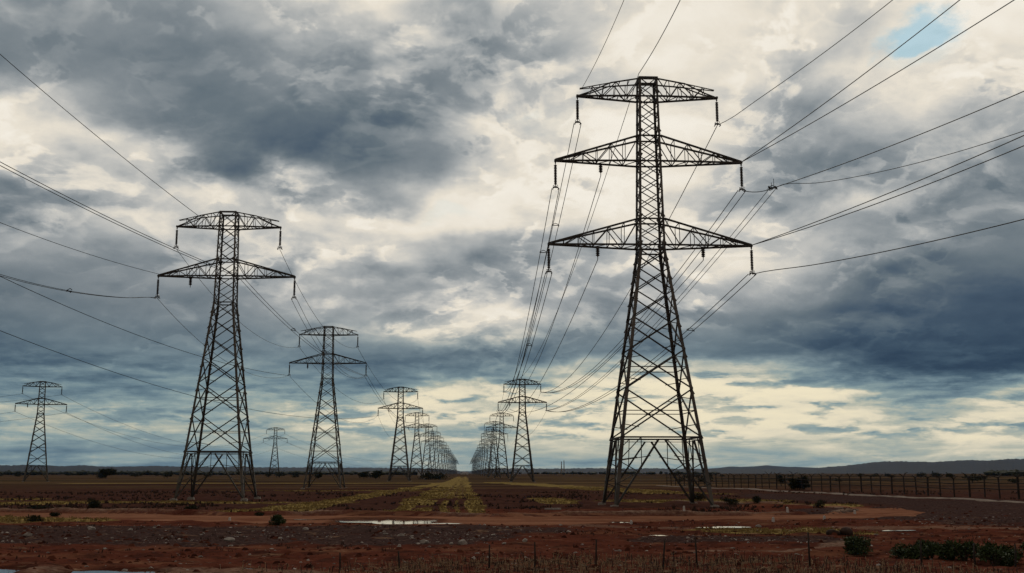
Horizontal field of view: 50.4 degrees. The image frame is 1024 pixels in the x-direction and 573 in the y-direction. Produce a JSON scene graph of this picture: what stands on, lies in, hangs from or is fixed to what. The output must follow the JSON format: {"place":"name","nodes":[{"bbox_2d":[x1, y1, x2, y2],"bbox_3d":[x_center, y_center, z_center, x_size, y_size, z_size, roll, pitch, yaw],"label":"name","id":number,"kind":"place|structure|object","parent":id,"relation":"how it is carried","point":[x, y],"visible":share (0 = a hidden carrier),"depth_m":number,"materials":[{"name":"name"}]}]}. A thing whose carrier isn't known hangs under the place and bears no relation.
{"place":"outdoors","nodes":[
{"label":"outdoors","id":0,"kind":"place"},
{"bbox_2d":[0,506,924,524],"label":"dirt road","id":1,"kind":"structure","parent":0,"point":[511,518],"depth_m":97.70,"materials":[{"name":"brown soil"}]},
{"bbox_2d":[49,511,61,516],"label":"shrub","id":2,"kind":"object","parent":1,"relation":"on","point":[52,514],"visible":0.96,"depth_m":99.67,"materials":[{"name":"green plant"}]},
{"bbox_2d":[334,518,435,523],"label":"puddle","id":3,"kind":"object","parent":1,"relation":"on","point":[386,521],"visible":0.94,"depth_m":91.87,"materials":[{"name":"liquid"}]},
{"bbox_2d":[0,474,1023,572],"bbox_3d":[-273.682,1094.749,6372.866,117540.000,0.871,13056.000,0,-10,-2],"label":"ground","id":4,"kind":"structure","parent":0,"point":[212,558],"depth_m":82.89,"materials":[{"name":"soil"}]},
{"bbox_2d":[0,569,22,572],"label":"puddle","id":5,"kind":"object","parent":4,"relation":"on","point":[8,570],"visible":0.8,"depth_m":44.88,"materials":[{"name":"liquid"}]},
{"bbox_2d":[25,514,43,521],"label":"shrub","id":6,"kind":"object","parent":4,"relation":"on","point":[32,518],"visible":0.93,"depth_m":87.97,"materials":[{"name":"green plant"}]},
{"bbox_2d":[25,504,49,508],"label":"shrub","id":7,"kind":"object","parent":4,"relation":"on","point":[39,507],"visible":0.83,"depth_m":116.97,"materials":[{"name":"green plant"}]},
{"bbox_2d":[14,381,66,481],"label":"lattice pylon","id":8,"kind":"object","parent":4,"relation":"on","point":[34,431],"visible":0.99,"depth_m":477.71,"materials":[{"name":"metal"}]},
{"bbox_2d":[86,497,100,507],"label":"shrub","id":9,"kind":"object","parent":4,"relation":"on","point":[93,503],"visible":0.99,"depth_m":120.09,"materials":[{"name":"green plant"}]},
{"bbox_2d":[96,468,116,478],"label":"tree","id":10,"kind":"object","parent":4,"relation":"on","point":[103,473],"visible":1,"depth_m":743.46,"materials":[{"name":"green plant"}]},
{"bbox_2d":[63,571,154,572],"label":"puddle","id":11,"kind":"object","parent":4,"relation":"on","point":[110,572],"visible":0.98,"depth_m":43.98,"materials":[{"name":"liquid"}]},
{"bbox_2d":[162,471,173,477],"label":"tree","id":12,"kind":"object","parent":4,"relation":"on","point":[168,474],"visible":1,"depth_m":800.97,"materials":[{"name":"green plant"}]},
{"bbox_2d":[185,505,201,509],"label":"shrub","id":13,"kind":"object","parent":4,"relation":"on","point":[194,507],"visible":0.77,"depth_m":113.71,"materials":[{"name":"green plant"}]},
{"bbox_2d":[155,211,296,500],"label":"lattice pylon","id":14,"kind":"object","parent":4,"relation":"on","point":[239,452],"visible":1,"depth_m":162.66,"materials":[{"name":"metal"}]},
{"bbox_2d":[0,274,155,297],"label":"twin conductor","id":15,"kind":"object","parent":14,"relation":"attached to","point":[67,290],"visible":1,"depth_m":141.92,"materials":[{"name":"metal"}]},
{"bbox_2d":[0,222,161,274],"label":"overhead wire","id":16,"kind":"object","parent":14,"relation":"attached to","point":[77,250],"visible":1,"depth_m":142.83,"materials":[{"name":"metal"}]},
{"bbox_2d":[0,54,200,217],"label":"overhead wire","id":17,"kind":"object","parent":14,"relation":"attached to","point":[93,133],"visible":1,"depth_m":140.99,"materials":[{"name":"metal"}]},
{"bbox_2d":[0,162,242,276],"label":"twin conductor","id":18,"kind":"object","parent":14,"relation":"attached to","point":[114,220],"visible":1,"depth_m":130.17,"materials":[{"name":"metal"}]},
{"bbox_2d":[0,276,288,375],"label":"overhead wire","id":19,"kind":"object","parent":14,"relation":"attached to","point":[120,328],"visible":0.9,"depth_m":187.89,"materials":[{"name":"metal"}]},
{"bbox_2d":[1,331,372,418],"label":"overhead wire","id":20,"kind":"object","parent":14,"relation":"attached to","point":[163,387],"visible":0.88,"depth_m":280.03,"materials":[{"name":"metal"}]},
{"bbox_2d":[177,250,296,347],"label":"overhead wire","id":21,"kind":"object","parent":14,"relation":"attached to","point":[229,312],"visible":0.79,"depth_m":199.87,"materials":[{"name":"metal"}]},
{"bbox_2d":[291,299,366,377],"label":"twin conductor","id":22,"kind":"object","parent":14,"relation":"attached to","point":[318,340],"visible":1,"depth_m":187.31,"materials":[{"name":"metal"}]},
{"bbox_2d":[224,537,234,541],"bbox_3d":[-16.718,14.994,64.329,0.654,0.354,0.496,4,-11,-23],"label":"rock","id":23,"kind":"object","parent":4,"relation":"on","point":[230,539],"visible":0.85,"depth_m":64.20,"materials":[{"name":"grey stone"}]},
{"bbox_2d":[263,427,287,476],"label":"lattice pylon","id":24,"kind":"object","parent":4,"relation":"on","point":[271,461],"visible":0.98,"depth_m":966.46,"materials":[{"name":"metal"}]},
{"bbox_2d":[19,413,261,458],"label":"overhead wire","id":25,"kind":"object","parent":24,"relation":"attached to","point":[117,448],"visible":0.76,"depth_m":598.35,"materials":[{"name":"metal"}]},
{"bbox_2d":[268,514,286,524],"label":"shrub","id":26,"kind":"object","parent":4,"relation":"on","point":[277,519],"visible":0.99,"depth_m":84.13,"materials":[{"name":"green plant"}]},
{"bbox_2d":[289,326,366,488],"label":"lattice pylon","id":27,"kind":"object","parent":4,"relation":"on","point":[316,419],"visible":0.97,"depth_m":283.29,"materials":[{"name":"metal"}]},
{"bbox_2d":[238,277,366,375],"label":"twin conductor","id":28,"kind":"object","parent":27,"relation":"attached to","point":[291,326],"visible":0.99,"depth_m":195.10,"materials":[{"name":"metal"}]},
{"bbox_2d":[357,471,370,478],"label":"tree","id":29,"kind":"object","parent":4,"relation":"on","point":[363,474],"visible":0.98,"depth_m":685.23,"materials":[{"name":"green plant"}]},
{"bbox_2d":[368,470,382,477],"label":"tree","id":30,"kind":"object","parent":4,"relation":"on","point":[376,474],"visible":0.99,"depth_m":675.70,"materials":[{"name":"green plant"}]},
{"bbox_2d":[377,387,422,480],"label":"lattice pylon","id":31,"kind":"object","parent":4,"relation":"on","point":[394,442],"visible":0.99,"depth_m":509.92,"materials":[{"name":"metal"}]},
{"bbox_2d":[365,377,419,422],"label":"twin conductor","id":32,"kind":"object","parent":31,"relation":"attached to","point":[386,405],"visible":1,"depth_m":339.04,"materials":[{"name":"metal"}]},
{"bbox_2d":[401,412,432,476],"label":"lattice pylon","id":33,"kind":"object","parent":4,"relation":"on","point":[415,423],"visible":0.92,"depth_m":726.42,"materials":[{"name":"metal"}]},
{"bbox_2d":[415,424,438,477],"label":"lattice pylon","id":34,"kind":"object","parent":4,"relation":"on","point":[428,448],"visible":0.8,"depth_m":893.71,"materials":[{"name":"metal"}]},
{"bbox_2d":[421,431,442,474],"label":"lattice pylon","id":35,"kind":"object","parent":4,"relation":"on","point":[432,441],"visible":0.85,"depth_m":1046.04,"materials":[{"name":"metal"}]},
{"bbox_2d":[419,472,449,479],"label":"hedge","id":36,"kind":"object","parent":4,"relation":"on","point":[432,476],"visible":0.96,"depth_m":627.77,"materials":[{"name":"green plant"}]},
{"bbox_2d":[429,436,445,473],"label":"lattice pylon","id":37,"kind":"object","parent":4,"relation":"on","point":[436,445],"visible":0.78,"depth_m":1198.97,"materials":[{"name":"metal"}]},
{"bbox_2d":[0,486,877,534],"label":"dry grass","id":38,"kind":"structure","parent":4,"relation":"on","point":[635,490],"depth_m":142.68,"materials":[{"name":"yellow plant"}]},
{"bbox_2d":[434,441,448,473],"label":"lattice pylon","id":39,"kind":"object","parent":4,"relation":"on","point":[441,456],"visible":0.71,"depth_m":1381.52,"materials":[{"name":"metal"}]},
{"bbox_2d":[436,445,450,475],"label":"lattice pylon","id":40,"kind":"object","parent":4,"relation":"on","point":[444,468],"visible":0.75,"depth_m":1561.28,"materials":[{"name":"metal"}]},
{"bbox_2d":[477,444,488,475],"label":"lattice pylon","id":41,"kind":"object","parent":4,"relation":"on","point":[482,458],"visible":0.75,"depth_m":1516.52,"materials":[{"name":"metal"}]},
{"bbox_2d":[477,440,492,474],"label":"lattice pylon","id":42,"kind":"object","parent":4,"relation":"on","point":[484,455],"visible":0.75,"depth_m":1333.34,"materials":[{"name":"metal"}]},
{"bbox_2d":[481,435,496,476],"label":"lattice pylon","id":43,"kind":"object","parent":4,"relation":"on","point":[488,458],"visible":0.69,"depth_m":1150.08,"materials":[{"name":"metal"}]},
{"bbox_2d":[481,429,503,476],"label":"lattice pylon","id":44,"kind":"object","parent":4,"relation":"on","point":[490,449],"visible":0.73,"depth_m":999.50,"materials":[{"name":"metal"}]},
{"bbox_2d":[481,421,507,477],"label":"lattice pylon","id":45,"kind":"object","parent":4,"relation":"on","point":[491,471],"visible":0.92,"depth_m":848.91,"materials":[{"name":"metal"}]},
{"bbox_2d":[486,412,516,478],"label":"lattice pylon","id":46,"kind":"object","parent":4,"relation":"on","point":[500,463],"visible":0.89,"depth_m":728.35,"materials":[{"name":"metal"}]},
{"bbox_2d":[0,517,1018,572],"bbox_3d":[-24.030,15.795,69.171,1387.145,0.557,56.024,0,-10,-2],"label":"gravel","id":47,"kind":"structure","parent":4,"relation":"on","point":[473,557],"depth_m":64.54,"materials":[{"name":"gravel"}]},
{"bbox_2d":[0,518,1022,558],"bbox_3d":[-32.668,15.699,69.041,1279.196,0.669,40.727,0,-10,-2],"label":"scrub weeds","id":48,"kind":"object","parent":4,"relation":"on","point":[221,537],"visible":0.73,"depth_m":68.77,"materials":[{"name":"green plant"}]},
{"bbox_2d":[0,505,1023,572],"bbox_3d":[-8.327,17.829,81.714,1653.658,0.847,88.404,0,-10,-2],"label":"earth clods","id":49,"kind":"object","parent":4,"relation":"on","point":[238,555],"visible":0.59,"depth_m":61.22,"materials":[{"name":"brown soil"}]},
{"bbox_2d":[0,469,1023,475],"bbox_3d":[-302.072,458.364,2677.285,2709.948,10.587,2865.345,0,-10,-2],"label":"distant woods","id":50,"kind":"object","parent":4,"relation":"on","point":[990,472],"visible":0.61,"depth_m":2017.79,"materials":[{"name":"green plant"}]},
{"bbox_2d":[0,489,1023,511],"bbox_3d":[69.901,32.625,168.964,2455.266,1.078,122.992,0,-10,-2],"label":"scrub weeds","id":51,"kind":"object","parent":4,"relation":"on","point":[721,507],"visible":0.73,"depth_m":151.51,"materials":[{"name":"plant"}]},
{"bbox_2d":[498,379,546,481],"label":"lattice pylon","id":52,"kind":"object","parent":4,"relation":"on","point":[524,446],"visible":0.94,"depth_m":466.82,"materials":[{"name":"metal"}]},
{"bbox_2d":[520,74,638,377],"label":"overhead wire","id":53,"kind":"object","parent":52,"relation":"attached to","point":[588,226],"visible":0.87,"depth_m":191.90,"materials":[{"name":"metal"}]},
{"bbox_2d":[542,191,744,392],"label":"twin conductor","id":54,"kind":"object","parent":52,"relation":"attached to","point":[659,295],"visible":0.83,"depth_m":182.00,"materials":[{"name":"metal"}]},
{"bbox_2d":[545,274,756,411],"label":"twin conductor","id":55,"kind":"object","parent":52,"relation":"attached to","point":[669,345],"visible":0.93,"depth_m":174.51,"materials":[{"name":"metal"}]},
{"bbox_2d":[546,185,776,410],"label":"twin conductor","id":56,"kind":"object","parent":52,"relation":"attached to","point":[681,294],"visible":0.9,"depth_m":180.19,"materials":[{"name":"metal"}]},
{"bbox_2d":[534,542,535,566],"bbox_3d":[0.946,11.221,45.034,0.082,1.251,0.091,0,-10,-2],"label":"fence stake","id":57,"kind":"object","parent":4,"relation":"on","point":[534,554],"visible":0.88,"depth_m":45.03,"materials":[{"name":"grey wood"}]},
{"bbox_2d":[166,547,1023,572],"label":"dry stubble","id":58,"kind":"object","parent":4,"relation":"on","point":[711,562],"visible":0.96,"depth_m":44.19,"materials":[{"name":"brown plant"}]},
{"bbox_2d":[595,539,596,563],"bbox_3d":[3.466,11.138,44.953,0.110,1.352,0.090,0,-10,-2],"label":"fence stake","id":59,"kind":"object","parent":4,"relation":"on","point":[596,552],"visible":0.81,"depth_m":44.95,"materials":[{"name":"grey wood"}]},
{"bbox_2d":[546,76,755,506],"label":"lattice pylon","id":60,"kind":"object","parent":4,"relation":"on","point":[636,278],"visible":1,"depth_m":135.47,"materials":[{"name":"metal"}]},
{"bbox_2d":[496,272,551,413],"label":"twin conductor","id":61,"kind":"object","parent":60,"relation":"attached to","point":[528,343],"visible":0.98,"depth_m":180.96,"materials":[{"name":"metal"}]},
{"bbox_2d":[498,189,558,410],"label":"twin conductor","id":62,"kind":"object","parent":60,"relation":"attached to","point":[533,288],"visible":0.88,"depth_m":173.53,"materials":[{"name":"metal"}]},
{"bbox_2d":[505,124,580,391],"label":"twin conductor","id":63,"kind":"object","parent":60,"relation":"attached to","point":[553,247],"visible":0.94,"depth_m":176.31,"materials":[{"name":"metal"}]},
{"bbox_2d":[505,259,597,411],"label":"overhead wire","id":64,"kind":"object","parent":60,"relation":"attached to","point":[563,336],"visible":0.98,"depth_m":178.13,"materials":[{"name":"metal"}]},
{"bbox_2d":[511,175,600,392],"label":"overhead wire","id":65,"kind":"object","parent":60,"relation":"attached to","point":[568,278],"visible":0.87,"depth_m":181.75,"materials":[{"name":"metal"}]},
{"bbox_2d":[582,0,623,87],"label":"overhead wire","id":66,"kind":"object","parent":60,"relation":"attached to","point":[604,44],"visible":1,"depth_m":118.18,"materials":[{"name":"metal"}]},
{"bbox_2d":[510,260,703,412],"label":"overhead wire","id":67,"kind":"object","parent":60,"relation":"attached to","point":[620,348],"visible":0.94,"depth_m":196.09,"materials":[{"name":"metal"}]},
{"bbox_2d":[541,125,717,392],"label":"overhead wire","id":68,"kind":"object","parent":60,"relation":"attached to","point":[647,258],"visible":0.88,"depth_m":186.93,"materials":[{"name":"metal"}]},
{"bbox_2d":[638,1,679,73],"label":"overhead wire","id":69,"kind":"object","parent":60,"relation":"attached to","point":[659,39],"visible":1,"depth_m":125.02,"materials":[{"name":"metal"}]},
{"bbox_2d":[718,0,892,124],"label":"overhead wire","id":70,"kind":"object","parent":60,"relation":"attached to","point":[810,62],"visible":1,"depth_m":120.08,"materials":[{"name":"metal"}]},
{"bbox_2d":[743,0,959,160],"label":"overhead wire","id":71,"kind":"object","parent":60,"relation":"attached to","point":[859,77],"visible":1,"depth_m":115.68,"materials":[{"name":"metal"}]},
{"bbox_2d":[742,0,1013,161],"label":"overhead wire","id":72,"kind":"object","parent":60,"relation":"attached to","point":[886,78],"visible":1,"depth_m":111.24,"materials":[{"name":"metal"}]},
{"bbox_2d":[752,219,1023,274],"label":"overhead wire","id":73,"kind":"object","parent":60,"relation":"attached to","point":[895,249],"visible":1,"depth_m":109.69,"materials":[{"name":"metal"}]},
{"bbox_2d":[753,135,1023,244],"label":"overhead wire","id":74,"kind":"object","parent":60,"relation":"attached to","point":[898,189],"visible":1,"depth_m":110.01,"materials":[{"name":"metal"}]},
{"bbox_2d":[754,145,1023,244],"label":"overhead wire","id":75,"kind":"object","parent":60,"relation":"attached to","point":[900,194],"visible":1,"depth_m":109.46,"materials":[{"name":"metal"}]},
{"bbox_2d":[662,540,665,569],"bbox_3d":[6.222,11.129,44.667,0.192,1.406,0.090,0,-10,-2],"label":"fence stake","id":76,"kind":"object","parent":4,"relation":"on","point":[663,554],"visible":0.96,"depth_m":44.66,"materials":[{"name":"grey wood"}]},
{"bbox_2d":[695,537,697,567],"bbox_3d":[7.713,11.217,45.520,0.127,1.453,0.081,6,-11,-32],"label":"fence stake","id":77,"kind":"object","parent":4,"relation":"on","point":[696,552],"visible":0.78,"depth_m":45.53,"materials":[{"name":"grey wood"}]},
{"bbox_2d":[694,492,705,500],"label":"shrub","id":78,"kind":"object","parent":4,"relation":"on","point":[699,497],"visible":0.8,"depth_m":141.96,"materials":[{"name":"green plant"}]},
{"bbox_2d":[696,526,741,527],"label":"puddle","id":79,"kind":"object","parent":4,"relation":"on","point":[722,527],"visible":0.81,"depth_m":80.13,"materials":[{"name":"liquid"}]},
{"bbox_2d":[720,496,739,504],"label":"shrub","id":80,"kind":"object","parent":4,"relation":"on","point":[730,501],"visible":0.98,"depth_m":132.39,"materials":[{"name":"green plant"}]},
{"bbox_2d":[751,495,762,502],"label":"shrub","id":81,"kind":"object","parent":4,"relation":"on","point":[756,499],"visible":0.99,"depth_m":131.47,"materials":[{"name":"green plant"}]},
{"bbox_2d":[787,475,810,489],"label":"tree","id":82,"kind":"object","parent":4,"relation":"on","point":[793,484],"visible":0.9,"depth_m":248.41,"materials":[{"name":"green plant"}]},
{"bbox_2d":[807,532,810,567],"bbox_3d":[12.174,10.902,44.556,0.083,1.651,0.093,0,-10,-2],"label":"fence stake","id":83,"kind":"object","parent":4,"relation":"on","point":[808,550],"visible":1,"depth_m":44.54,"materials":[{"name":"grey wood"}]},
{"bbox_2d":[813,500,824,507],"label":"shrub","id":84,"kind":"object","parent":4,"relation":"on","point":[820,503],"visible":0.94,"depth_m":120.05,"materials":[{"name":"green plant"}]},
{"bbox_2d":[826,529,839,534],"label":"earth mound","id":85,"kind":"object","parent":4,"relation":"on","point":[829,531],"visible":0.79,"depth_m":67.91,"materials":[{"name":"brown soil"}]},
{"bbox_2d":[663,471,1023,498],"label":"post fence","id":86,"kind":"object","parent":4,"relation":"on","point":[891,483],"visible":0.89,"depth_m":210.14,"materials":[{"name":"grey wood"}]},
{"bbox_2d":[839,527,852,534],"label":"earth mound","id":87,"kind":"object","parent":4,"relation":"on","point":[846,531],"visible":0.83,"depth_m":68.11,"materials":[{"name":"brown soil"}]},
{"bbox_2d":[840,534,872,555],"bbox_3d":[17.050,12.799,53.644,1.567,1.197,2.574,-2,-10,10],"label":"shrub","id":88,"kind":"object","parent":4,"relation":"on","point":[854,545],"visible":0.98,"depth_m":53.13,"materials":[{"name":"green plant"}]},
{"bbox_2d":[889,542,911,558],"bbox_3d":[18.242,12.399,50.925,1.258,1.014,1.297,-1,-10,4],"label":"shrub","id":89,"kind":"object","parent":4,"relation":"on","point":[896,552],"visible":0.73,"depth_m":50.83,"materials":[{"name":"green plant"}]},
{"bbox_2d":[899,543,932,558],"bbox_3d":[18.694,12.376,50.580,1.714,0.888,2.031,-1,-10,5],"label":"shrub","id":90,"kind":"object","parent":4,"relation":"on","point":[910,550],"visible":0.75,"depth_m":50.22,"materials":[{"name":"green plant"}]},
{"bbox_2d":[920,541,922,566],"bbox_3d":[17.049,11.222,45.323,0.083,1.252,0.098,0,-10,-2],"label":"fence stake","id":91,"kind":"object","parent":4,"relation":"on","point":[921,560],"visible":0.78,"depth_m":45.31,"materials":[{"name":"grey wood"}]},
{"bbox_2d":[911,538,943,559],"bbox_3d":[19.207,12.173,50.173,1.738,1.052,2.185,-7,-12,36],"label":"shrub","id":92,"kind":"object","parent":4,"relation":"on","point":[925,543],"visible":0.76,"depth_m":49.77,"materials":[{"name":"green plant"}]},
{"bbox_2d":[934,541,963,560],"bbox_3d":[19.765,11.990,49.092,1.429,0.992,1.939,-4,-11,23],"label":"shrub","id":93,"kind":"object","parent":4,"relation":"on","point":[943,555],"visible":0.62,"depth_m":48.94,"materials":[{"name":"green plant"}]},
{"bbox_2d":[939,539,982,560],"bbox_3d":[20.033,11.758,48.378,2.032,1.051,1.280,-7,-12,37],"label":"shrub","id":94,"kind":"object","parent":4,"relation":"on","point":[965,548],"visible":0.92,"depth_m":48.20,"materials":[{"name":"green plant"}]},
{"bbox_2d":[962,473,982,481],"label":"tree","id":95,"kind":"object","parent":4,"relation":"on","point":[976,477],"visible":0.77,"depth_m":439.24,"materials":[{"name":"green plant"}]},
{"bbox_2d":[973,543,975,566],"bbox_3d":[18.808,11.012,44.223,0.123,1.153,0.084,8,-13,-40],"label":"fence stake","id":96,"kind":"object","parent":4,"relation":"on","point":[974,555],"visible":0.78,"depth_m":44.21,"materials":[{"name":"grey wood"}]},
{"bbox_2d":[975,543,1023,566],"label":"shrub","id":97,"kind":"object","parent":4,"relation":"on","point":[985,553],"visible":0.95,"depth_m":45.99,"materials":[{"name":"green plant"}]},
{"bbox_2d":[983,540,1023,562],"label":"shrub","id":98,"kind":"object","parent":4,"relation":"on","point":[1003,547],"visible":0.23,"depth_m":46.82,"materials":[{"name":"green plant"}]},
{"bbox_2d":[1014,544,1016,566],"bbox_3d":[20.064,10.836,43.389,0.142,1.105,0.104,0,-10,-2],"label":"fence stake","id":99,"kind":"object","parent":4,"relation":"on","point":[1015,561],"visible":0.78,"depth_m":43.37,"materials":[{"name":"grey wood"}]},
{"bbox_2d":[0,459,1023,473],"bbox_3d":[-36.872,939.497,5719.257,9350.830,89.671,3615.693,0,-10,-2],"label":"hills","id":100,"kind":"structure","parent":0,"point":[951,467],"depth_m":5509.29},
{"bbox_2d":[0,0,1023,470],"label":"sky","id":101,"kind":"structure","parent":0,"point":[403,153],"materials":[{"name":"grey"}]},
{"bbox_2d":[709,465,811,468],"bbox_3d":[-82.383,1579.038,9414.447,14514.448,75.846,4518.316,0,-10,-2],"label":"hills","id":102,"kind":"structure","parent":0,"point":[766,467],"depth_m":10100.51,"materials":[{"name":"grey"}]},
{"bbox_2d":[656,485,1023,502],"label":"path","id":103,"kind":"structure","parent":0,"point":[870,495],"depth_m":185.74,"materials":[{"name":"brown soil"}]},
{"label":"wire clamp","id":104,"kind":"object","parent":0,"visible":0},
{"bbox_2d":[774,91,1023,187],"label":"overhead wire","id":105,"kind":"object","parent":104,"relation":"attached to","point":[908,138],"visible":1,"depth_m":109.16,"materials":[{"name":"metal"}]},
{"bbox_2d":[776,131,1022,186],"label":"overhead wire","id":106,"kind":"object","parent":104,"relation":"attached to","point":[903,166],"visible":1,"depth_m":110.06,"materials":[{"name":"metal"}]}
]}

